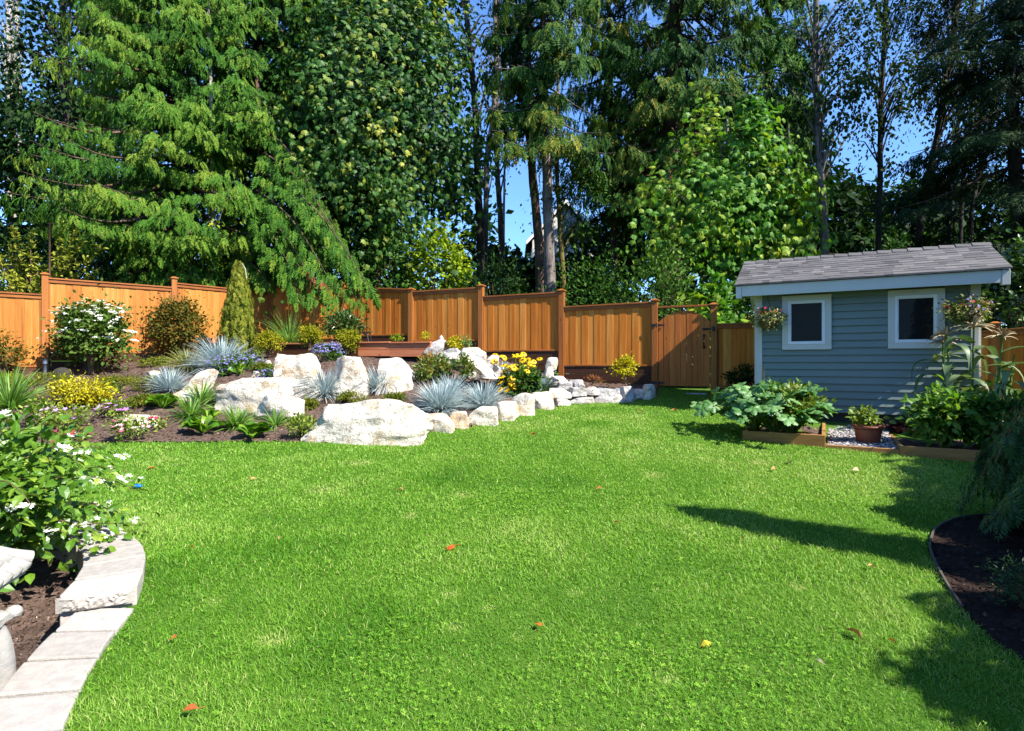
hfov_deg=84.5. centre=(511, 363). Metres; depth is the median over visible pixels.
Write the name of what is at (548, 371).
boulder
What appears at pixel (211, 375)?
boulder
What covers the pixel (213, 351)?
blue fescue
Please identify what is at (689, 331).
garden gate
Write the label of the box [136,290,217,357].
rusty shrub
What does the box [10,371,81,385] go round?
cushion plant
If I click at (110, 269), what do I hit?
wild shrub
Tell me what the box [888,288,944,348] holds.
window
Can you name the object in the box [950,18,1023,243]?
alder tree
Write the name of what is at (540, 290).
wild shrub
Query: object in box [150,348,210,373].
sedge
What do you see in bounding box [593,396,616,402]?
edging stone
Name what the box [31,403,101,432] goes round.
petunia
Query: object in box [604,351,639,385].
shrub
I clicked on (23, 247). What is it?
wild shrub
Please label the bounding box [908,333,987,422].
corn plant
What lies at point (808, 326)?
window
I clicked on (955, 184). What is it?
alder tree
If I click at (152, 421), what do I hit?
rose bush
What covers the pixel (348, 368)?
boulder
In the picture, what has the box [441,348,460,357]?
boulder
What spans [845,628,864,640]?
fallen leaf
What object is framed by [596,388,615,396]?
edging stone
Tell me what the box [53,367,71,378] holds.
boulder
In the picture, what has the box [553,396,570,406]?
edging stone
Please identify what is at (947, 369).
corn plant
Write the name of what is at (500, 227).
alder tree
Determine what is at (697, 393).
paving slab
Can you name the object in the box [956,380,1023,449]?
pepper plant
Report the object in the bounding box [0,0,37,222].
bare snag
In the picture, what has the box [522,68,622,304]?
alder tree
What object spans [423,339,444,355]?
boulder
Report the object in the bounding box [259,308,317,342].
maiden grass
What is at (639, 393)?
edging stone
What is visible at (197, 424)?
bergenia
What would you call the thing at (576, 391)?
edging stone
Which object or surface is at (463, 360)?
rhododendron
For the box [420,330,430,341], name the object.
cushion plant
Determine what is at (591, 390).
edging stone
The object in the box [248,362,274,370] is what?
cushion plant
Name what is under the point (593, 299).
wild shrub
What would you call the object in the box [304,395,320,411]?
cushion plant
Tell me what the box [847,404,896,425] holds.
strawberry plant
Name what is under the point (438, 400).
blue fescue
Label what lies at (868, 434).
flower pot
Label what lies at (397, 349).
raised bed
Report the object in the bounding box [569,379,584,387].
edging stone
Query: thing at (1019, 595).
dwarf conifer
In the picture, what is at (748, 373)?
rhododendron
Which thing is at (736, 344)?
wooden fence
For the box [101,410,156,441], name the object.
rose bush
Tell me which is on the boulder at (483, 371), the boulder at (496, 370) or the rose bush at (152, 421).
the boulder at (496, 370)
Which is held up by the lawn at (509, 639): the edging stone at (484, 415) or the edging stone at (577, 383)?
the edging stone at (484, 415)
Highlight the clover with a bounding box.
[84,437,987,730]
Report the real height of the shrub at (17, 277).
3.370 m
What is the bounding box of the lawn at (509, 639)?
[3,335,1023,730]
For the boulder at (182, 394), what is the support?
on the flower bed at (197, 435)
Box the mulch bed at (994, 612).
[927,517,1023,659]
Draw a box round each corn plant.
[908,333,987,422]
[926,315,1023,395]
[930,325,989,439]
[956,327,1023,416]
[986,355,1021,421]
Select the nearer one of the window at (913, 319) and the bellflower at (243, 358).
the window at (913, 319)
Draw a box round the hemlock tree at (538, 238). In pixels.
[493,0,574,292]
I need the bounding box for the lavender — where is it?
[462,334,475,347]
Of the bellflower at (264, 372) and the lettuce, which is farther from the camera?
the bellflower at (264, 372)
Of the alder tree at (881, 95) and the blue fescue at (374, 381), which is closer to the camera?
the blue fescue at (374, 381)
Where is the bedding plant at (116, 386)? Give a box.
[103,379,122,392]
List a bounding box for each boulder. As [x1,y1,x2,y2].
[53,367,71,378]
[121,414,158,429]
[147,370,160,377]
[173,390,195,402]
[180,369,218,393]
[214,377,293,416]
[255,395,304,419]
[273,353,324,400]
[300,399,433,445]
[328,355,370,399]
[375,357,412,394]
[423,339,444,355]
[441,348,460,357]
[446,353,456,365]
[449,355,497,379]
[459,366,475,379]
[460,347,486,356]
[476,354,486,361]
[486,361,501,376]
[487,355,498,364]
[543,367,553,378]
[545,357,557,370]
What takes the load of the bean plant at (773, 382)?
on the raised bed at (812, 436)
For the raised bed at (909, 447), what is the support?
on the lawn at (509, 639)
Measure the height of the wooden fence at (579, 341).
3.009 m
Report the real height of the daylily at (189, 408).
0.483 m
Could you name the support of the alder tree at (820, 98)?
on the lawn at (509, 639)
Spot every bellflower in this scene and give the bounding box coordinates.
[206,351,264,374]
[218,365,232,376]
[252,362,273,377]
[307,333,346,361]
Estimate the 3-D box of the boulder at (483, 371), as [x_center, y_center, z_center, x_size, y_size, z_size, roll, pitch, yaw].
[-0.726,0.083,10.669,0.942,0.472,0.424,0,0,0]
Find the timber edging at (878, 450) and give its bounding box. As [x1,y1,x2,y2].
[826,444,898,454]
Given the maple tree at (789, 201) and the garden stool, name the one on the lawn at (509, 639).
the maple tree at (789, 201)
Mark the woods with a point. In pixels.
(862, 230)
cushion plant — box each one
[0,371,27,387]
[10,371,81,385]
[86,373,145,385]
[120,392,154,407]
[126,374,161,392]
[132,356,172,367]
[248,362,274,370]
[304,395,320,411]
[335,389,375,402]
[377,391,407,401]
[389,333,404,340]
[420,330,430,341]
[444,335,464,349]
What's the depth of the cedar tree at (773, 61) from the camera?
19.23 m
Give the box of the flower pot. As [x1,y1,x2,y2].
[851,424,884,442]
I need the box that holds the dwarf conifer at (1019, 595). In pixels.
[974,549,1023,608]
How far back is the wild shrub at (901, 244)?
19.42 m
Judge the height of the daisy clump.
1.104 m
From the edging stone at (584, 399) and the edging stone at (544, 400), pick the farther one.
the edging stone at (584, 399)
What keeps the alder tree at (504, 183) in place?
on the woods
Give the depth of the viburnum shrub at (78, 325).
11.38 m
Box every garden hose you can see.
[69,392,122,418]
[368,356,424,361]
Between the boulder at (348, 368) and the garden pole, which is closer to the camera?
the boulder at (348, 368)
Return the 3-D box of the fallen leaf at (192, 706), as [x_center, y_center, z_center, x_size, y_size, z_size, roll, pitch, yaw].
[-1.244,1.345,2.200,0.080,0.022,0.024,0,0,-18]
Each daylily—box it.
[0,361,60,415]
[164,392,217,423]
[177,378,219,407]
[212,404,260,433]
[253,405,289,431]
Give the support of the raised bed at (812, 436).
on the lawn at (509, 639)
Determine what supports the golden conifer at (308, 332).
on the flower bed at (197, 435)
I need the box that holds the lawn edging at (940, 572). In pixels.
[929,513,1015,614]
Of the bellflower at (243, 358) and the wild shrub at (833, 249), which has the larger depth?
the wild shrub at (833, 249)
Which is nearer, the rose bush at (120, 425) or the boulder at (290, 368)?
the rose bush at (120, 425)
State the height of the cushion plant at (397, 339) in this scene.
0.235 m
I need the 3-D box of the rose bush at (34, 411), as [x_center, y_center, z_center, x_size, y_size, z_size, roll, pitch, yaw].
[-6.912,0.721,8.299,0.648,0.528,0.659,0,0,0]
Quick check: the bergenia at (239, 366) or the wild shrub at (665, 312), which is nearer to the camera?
the bergenia at (239, 366)
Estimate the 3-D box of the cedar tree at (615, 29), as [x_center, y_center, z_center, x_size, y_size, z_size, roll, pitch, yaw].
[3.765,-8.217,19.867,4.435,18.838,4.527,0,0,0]
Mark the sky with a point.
(518, 191)
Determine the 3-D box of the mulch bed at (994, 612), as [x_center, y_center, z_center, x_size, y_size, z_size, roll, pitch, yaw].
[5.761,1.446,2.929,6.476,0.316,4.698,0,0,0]
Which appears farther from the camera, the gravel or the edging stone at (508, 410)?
the edging stone at (508, 410)
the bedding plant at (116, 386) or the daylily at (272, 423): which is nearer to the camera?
the daylily at (272, 423)
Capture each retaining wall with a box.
[0,608,133,730]
[20,519,145,625]
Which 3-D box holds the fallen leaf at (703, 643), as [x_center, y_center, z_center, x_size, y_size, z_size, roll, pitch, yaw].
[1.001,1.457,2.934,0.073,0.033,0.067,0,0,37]
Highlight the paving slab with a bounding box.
[682,393,707,394]
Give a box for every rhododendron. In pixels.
[317,307,373,340]
[408,348,456,383]
[448,352,479,380]
[720,362,754,385]
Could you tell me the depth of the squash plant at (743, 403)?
7.83 m
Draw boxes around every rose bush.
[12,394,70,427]
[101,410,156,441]
[144,413,168,431]
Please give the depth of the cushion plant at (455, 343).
11.84 m
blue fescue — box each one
[141,365,190,392]
[176,335,264,374]
[293,367,353,402]
[355,366,400,393]
[405,379,478,415]
[425,372,471,401]
[456,379,509,411]
[498,361,518,376]
[538,372,556,390]
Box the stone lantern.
[0,546,34,689]
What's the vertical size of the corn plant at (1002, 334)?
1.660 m
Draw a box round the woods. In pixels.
[0,0,1023,393]
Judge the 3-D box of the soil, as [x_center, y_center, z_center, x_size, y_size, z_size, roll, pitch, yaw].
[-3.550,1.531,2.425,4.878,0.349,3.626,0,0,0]
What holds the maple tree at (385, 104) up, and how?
on the lawn at (509, 639)
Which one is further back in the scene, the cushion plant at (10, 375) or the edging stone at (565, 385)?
the edging stone at (565, 385)
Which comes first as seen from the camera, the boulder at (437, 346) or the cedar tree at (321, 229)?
the boulder at (437, 346)
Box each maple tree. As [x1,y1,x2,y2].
[0,0,142,277]
[232,0,506,325]
[238,0,443,339]
[603,82,838,322]
[755,121,827,258]
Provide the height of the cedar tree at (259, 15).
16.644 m
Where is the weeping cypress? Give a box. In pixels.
[215,258,261,355]
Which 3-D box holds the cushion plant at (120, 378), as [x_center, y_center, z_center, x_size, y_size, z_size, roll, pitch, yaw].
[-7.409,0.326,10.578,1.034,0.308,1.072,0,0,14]
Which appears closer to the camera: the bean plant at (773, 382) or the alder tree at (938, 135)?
the bean plant at (773, 382)
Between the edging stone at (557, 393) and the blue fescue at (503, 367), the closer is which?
the edging stone at (557, 393)
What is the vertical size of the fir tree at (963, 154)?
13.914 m
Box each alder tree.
[440,0,520,284]
[464,0,525,294]
[502,63,509,245]
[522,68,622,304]
[746,0,902,254]
[820,0,943,250]
[881,0,1005,247]
[917,0,1006,243]
[918,0,1006,244]
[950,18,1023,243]
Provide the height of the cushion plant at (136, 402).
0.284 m
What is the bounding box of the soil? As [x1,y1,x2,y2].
[0,549,76,670]
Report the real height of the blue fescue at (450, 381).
0.551 m
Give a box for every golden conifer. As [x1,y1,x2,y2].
[251,328,287,354]
[296,323,327,349]
[333,326,362,353]
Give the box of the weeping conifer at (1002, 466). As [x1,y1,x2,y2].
[956,397,1023,542]
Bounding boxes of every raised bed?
[271,341,431,356]
[743,422,824,447]
[889,433,984,462]
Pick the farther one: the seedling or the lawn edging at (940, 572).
the seedling
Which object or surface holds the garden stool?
on the raised bed at (397, 349)
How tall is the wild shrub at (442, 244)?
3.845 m
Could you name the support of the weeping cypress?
on the flower bed at (197, 435)
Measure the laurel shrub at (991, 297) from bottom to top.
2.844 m
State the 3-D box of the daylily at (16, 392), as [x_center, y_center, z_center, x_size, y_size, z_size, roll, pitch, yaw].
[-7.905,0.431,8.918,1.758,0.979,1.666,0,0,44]
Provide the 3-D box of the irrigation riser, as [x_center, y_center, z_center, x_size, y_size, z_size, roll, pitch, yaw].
[-9.205,0.111,11.102,0.068,0.400,0.072,0,0,0]
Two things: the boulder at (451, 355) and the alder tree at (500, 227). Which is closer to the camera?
the boulder at (451, 355)
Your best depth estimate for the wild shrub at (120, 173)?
20.52 m
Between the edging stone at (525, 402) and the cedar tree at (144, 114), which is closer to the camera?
the edging stone at (525, 402)
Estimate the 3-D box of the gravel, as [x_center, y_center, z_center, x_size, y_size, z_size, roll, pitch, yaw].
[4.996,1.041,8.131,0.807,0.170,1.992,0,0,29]
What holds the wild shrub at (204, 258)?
on the lawn at (509, 639)
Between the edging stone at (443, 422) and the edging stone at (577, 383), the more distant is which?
the edging stone at (577, 383)
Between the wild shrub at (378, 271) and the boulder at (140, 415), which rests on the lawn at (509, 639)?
the wild shrub at (378, 271)
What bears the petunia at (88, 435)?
on the flower bed at (197, 435)
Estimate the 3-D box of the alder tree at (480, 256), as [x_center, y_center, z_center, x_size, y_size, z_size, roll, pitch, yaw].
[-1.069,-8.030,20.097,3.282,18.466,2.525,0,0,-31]
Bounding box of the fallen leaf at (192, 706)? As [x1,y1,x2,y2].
[183,703,205,710]
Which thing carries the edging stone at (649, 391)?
on the lawn at (509, 639)
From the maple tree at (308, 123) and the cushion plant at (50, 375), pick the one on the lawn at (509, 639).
the maple tree at (308, 123)
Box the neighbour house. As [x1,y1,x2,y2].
[524,200,595,279]
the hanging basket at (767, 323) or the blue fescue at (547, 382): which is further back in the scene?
the blue fescue at (547, 382)
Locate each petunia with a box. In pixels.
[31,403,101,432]
[52,425,96,446]
[89,396,134,416]
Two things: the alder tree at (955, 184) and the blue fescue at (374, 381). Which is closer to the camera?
the blue fescue at (374, 381)
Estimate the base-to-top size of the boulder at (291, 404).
0.396 m
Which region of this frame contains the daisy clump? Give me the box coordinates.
[491,352,553,397]
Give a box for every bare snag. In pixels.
[0,0,27,271]
[0,0,31,269]
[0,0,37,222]
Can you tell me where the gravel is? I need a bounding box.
[826,423,896,448]
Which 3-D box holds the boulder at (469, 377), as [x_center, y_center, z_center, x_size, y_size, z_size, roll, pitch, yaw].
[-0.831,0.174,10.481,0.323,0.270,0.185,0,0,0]
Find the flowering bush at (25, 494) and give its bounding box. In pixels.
[0,399,159,591]
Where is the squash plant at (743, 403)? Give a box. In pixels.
[690,381,841,432]
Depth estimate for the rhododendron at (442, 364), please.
10.44 m
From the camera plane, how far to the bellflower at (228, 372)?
10.78 m
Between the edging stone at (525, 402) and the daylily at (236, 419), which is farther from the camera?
the edging stone at (525, 402)
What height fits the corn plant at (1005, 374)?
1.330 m
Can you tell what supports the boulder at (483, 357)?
on the flower bed at (197, 435)
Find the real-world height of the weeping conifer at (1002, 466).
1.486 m
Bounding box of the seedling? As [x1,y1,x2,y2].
[583,373,605,385]
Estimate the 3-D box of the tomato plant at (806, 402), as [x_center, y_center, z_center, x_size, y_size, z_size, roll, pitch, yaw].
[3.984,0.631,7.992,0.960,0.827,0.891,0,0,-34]
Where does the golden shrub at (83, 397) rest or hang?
on the flower bed at (197, 435)
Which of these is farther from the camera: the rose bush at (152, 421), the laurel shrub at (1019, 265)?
the laurel shrub at (1019, 265)
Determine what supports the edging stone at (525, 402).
on the lawn at (509, 639)
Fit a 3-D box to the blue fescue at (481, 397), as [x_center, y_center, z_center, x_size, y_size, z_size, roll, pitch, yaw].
[-0.525,0.596,9.729,1.179,0.642,1.182,0,0,29]
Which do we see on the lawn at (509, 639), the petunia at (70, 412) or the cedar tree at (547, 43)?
the cedar tree at (547, 43)
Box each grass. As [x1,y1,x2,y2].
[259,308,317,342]
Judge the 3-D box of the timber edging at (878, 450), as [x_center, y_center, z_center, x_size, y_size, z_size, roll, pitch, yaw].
[4.507,1.137,7.264,0.809,0.120,0.045,0,0,29]
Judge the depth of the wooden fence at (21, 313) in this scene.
12.60 m
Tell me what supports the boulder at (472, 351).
on the flower bed at (197, 435)
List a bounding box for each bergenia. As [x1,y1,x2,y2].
[145,392,184,407]
[178,415,227,432]
[200,406,220,418]
[228,363,247,374]
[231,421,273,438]
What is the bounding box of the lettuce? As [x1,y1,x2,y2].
[884,419,913,432]
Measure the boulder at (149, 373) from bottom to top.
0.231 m
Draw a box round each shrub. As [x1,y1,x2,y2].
[0,152,140,289]
[0,221,89,292]
[0,224,108,293]
[0,328,38,374]
[31,370,130,407]
[37,278,152,373]
[44,121,192,285]
[61,245,170,353]
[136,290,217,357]
[195,222,228,266]
[284,412,317,437]
[348,209,416,288]
[401,210,480,289]
[455,239,536,295]
[516,284,568,364]
[538,228,645,305]
[598,228,721,373]
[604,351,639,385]
[676,263,750,322]
[694,262,754,322]
[807,216,875,253]
[857,215,928,252]
[933,227,991,310]
[965,227,1011,329]
[981,222,1023,329]
[981,283,1007,328]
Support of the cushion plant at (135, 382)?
on the flower bed at (197, 435)
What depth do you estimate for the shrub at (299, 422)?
7.92 m
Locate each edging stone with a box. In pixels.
[430,413,454,432]
[450,411,468,428]
[468,406,498,427]
[495,401,518,420]
[512,393,534,415]
[532,391,554,409]
[548,388,571,398]
[552,376,567,382]
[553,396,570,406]
[555,381,572,389]
[568,387,586,396]
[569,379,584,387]
[569,395,594,403]
[586,386,599,394]
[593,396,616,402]
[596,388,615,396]
[613,388,621,395]
[614,394,624,402]
[620,386,635,401]
[633,389,643,399]
[642,384,655,399]
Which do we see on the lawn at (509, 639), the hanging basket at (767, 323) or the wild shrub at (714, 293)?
the wild shrub at (714, 293)
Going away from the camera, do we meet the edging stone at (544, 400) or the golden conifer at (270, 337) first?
the edging stone at (544, 400)
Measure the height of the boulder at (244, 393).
0.726 m
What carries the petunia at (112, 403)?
on the flower bed at (197, 435)
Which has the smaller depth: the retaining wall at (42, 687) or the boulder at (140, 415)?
the retaining wall at (42, 687)
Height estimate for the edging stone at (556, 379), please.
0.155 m
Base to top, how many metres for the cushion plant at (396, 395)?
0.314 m
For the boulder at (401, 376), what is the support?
on the flower bed at (197, 435)
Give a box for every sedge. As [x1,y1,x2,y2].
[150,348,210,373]
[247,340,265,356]
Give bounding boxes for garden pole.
[48,224,50,277]
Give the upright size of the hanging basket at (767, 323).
0.700 m
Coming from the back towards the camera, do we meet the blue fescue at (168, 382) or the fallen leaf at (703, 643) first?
the blue fescue at (168, 382)
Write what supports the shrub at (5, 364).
on the flower bed at (197, 435)
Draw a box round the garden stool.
[357,332,371,341]
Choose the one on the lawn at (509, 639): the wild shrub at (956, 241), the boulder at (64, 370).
the wild shrub at (956, 241)
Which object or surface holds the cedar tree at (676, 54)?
on the lawn at (509, 639)
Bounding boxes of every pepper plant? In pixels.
[894,374,988,446]
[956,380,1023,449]
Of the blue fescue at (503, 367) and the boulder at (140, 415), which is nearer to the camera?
the boulder at (140, 415)
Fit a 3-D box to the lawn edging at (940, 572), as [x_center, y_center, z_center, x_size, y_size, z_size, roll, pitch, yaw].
[3.484,1.395,4.286,2.650,0.186,0.496,0,0,-39]
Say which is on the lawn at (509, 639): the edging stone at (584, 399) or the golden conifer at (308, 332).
the edging stone at (584, 399)
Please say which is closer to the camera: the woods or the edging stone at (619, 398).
the edging stone at (619, 398)
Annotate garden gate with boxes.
[651,311,714,386]
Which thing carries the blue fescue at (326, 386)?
on the flower bed at (197, 435)
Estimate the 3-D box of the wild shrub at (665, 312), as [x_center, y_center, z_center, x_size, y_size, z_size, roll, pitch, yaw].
[3.514,-1.484,13.707,2.889,4.329,1.841,0,0,0]
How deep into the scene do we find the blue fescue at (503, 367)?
11.74 m
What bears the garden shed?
on the lawn at (509, 639)
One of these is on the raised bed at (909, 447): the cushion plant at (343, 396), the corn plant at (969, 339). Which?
the corn plant at (969, 339)
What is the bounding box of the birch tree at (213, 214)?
[185,4,243,286]
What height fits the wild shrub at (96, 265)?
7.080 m
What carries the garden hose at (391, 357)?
on the flower bed at (197, 435)
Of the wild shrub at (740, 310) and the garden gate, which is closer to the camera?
the garden gate
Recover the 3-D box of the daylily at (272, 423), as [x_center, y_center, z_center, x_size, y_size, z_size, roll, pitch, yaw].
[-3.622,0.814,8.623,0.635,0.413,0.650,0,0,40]
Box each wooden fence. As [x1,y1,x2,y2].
[0,272,270,371]
[271,283,717,395]
[716,322,754,391]
[981,321,1023,420]
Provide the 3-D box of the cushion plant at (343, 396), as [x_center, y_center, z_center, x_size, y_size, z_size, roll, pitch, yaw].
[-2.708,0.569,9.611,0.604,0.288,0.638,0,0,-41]
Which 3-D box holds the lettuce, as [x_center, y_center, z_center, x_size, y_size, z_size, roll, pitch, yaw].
[5.679,0.925,8.323,0.382,0.214,0.406,0,0,-31]
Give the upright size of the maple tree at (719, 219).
9.202 m
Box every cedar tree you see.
[0,0,303,353]
[145,0,361,343]
[228,50,381,316]
[465,0,616,364]
[538,0,836,374]
[557,0,671,297]
[702,0,853,313]
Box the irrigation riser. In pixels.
[43,359,46,377]
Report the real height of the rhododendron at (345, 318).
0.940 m
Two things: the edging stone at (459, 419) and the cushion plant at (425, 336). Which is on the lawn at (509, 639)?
the edging stone at (459, 419)
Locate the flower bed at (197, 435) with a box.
[0,349,657,443]
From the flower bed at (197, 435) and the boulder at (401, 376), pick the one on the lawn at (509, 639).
the flower bed at (197, 435)
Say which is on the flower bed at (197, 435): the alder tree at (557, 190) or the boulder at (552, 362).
the boulder at (552, 362)
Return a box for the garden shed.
[734,242,1012,428]
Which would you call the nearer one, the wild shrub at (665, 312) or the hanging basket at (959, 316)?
the hanging basket at (959, 316)
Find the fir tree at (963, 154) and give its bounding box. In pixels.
[852,0,1023,327]
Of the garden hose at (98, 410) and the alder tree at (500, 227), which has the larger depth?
the alder tree at (500, 227)
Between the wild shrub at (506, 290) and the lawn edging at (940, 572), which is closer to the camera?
the lawn edging at (940, 572)
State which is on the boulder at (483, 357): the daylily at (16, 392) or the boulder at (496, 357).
the boulder at (496, 357)
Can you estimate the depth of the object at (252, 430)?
7.95 m
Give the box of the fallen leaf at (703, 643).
[699,637,711,646]
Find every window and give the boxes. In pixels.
[782,294,831,349]
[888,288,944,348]
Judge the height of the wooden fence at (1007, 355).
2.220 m
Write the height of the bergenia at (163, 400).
0.256 m
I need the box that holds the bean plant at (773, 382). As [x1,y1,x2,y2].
[755,376,818,407]
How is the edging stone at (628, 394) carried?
on the lawn at (509, 639)
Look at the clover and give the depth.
2.74 m
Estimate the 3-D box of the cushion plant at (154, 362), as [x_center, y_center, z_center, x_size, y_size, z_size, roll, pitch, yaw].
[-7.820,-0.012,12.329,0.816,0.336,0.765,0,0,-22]
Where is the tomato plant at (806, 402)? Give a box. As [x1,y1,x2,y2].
[752,379,836,432]
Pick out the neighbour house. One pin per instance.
(529, 248)
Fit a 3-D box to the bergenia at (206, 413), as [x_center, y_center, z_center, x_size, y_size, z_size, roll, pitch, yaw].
[-4.581,0.791,8.567,0.294,0.266,0.324,0,0,-37]
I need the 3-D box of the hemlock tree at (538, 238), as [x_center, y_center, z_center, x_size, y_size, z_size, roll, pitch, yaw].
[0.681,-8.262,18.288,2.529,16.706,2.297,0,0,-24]
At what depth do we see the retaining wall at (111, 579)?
3.29 m
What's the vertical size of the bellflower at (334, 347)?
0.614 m
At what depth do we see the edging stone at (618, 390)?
11.19 m
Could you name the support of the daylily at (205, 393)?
on the flower bed at (197, 435)
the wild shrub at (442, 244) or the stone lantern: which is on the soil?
the stone lantern
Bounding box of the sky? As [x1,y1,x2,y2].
[0,0,1023,324]
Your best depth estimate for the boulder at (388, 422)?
7.74 m
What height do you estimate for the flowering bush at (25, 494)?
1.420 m
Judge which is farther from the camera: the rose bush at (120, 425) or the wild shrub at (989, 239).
the wild shrub at (989, 239)
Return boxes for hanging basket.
[746,299,791,333]
[933,285,999,330]

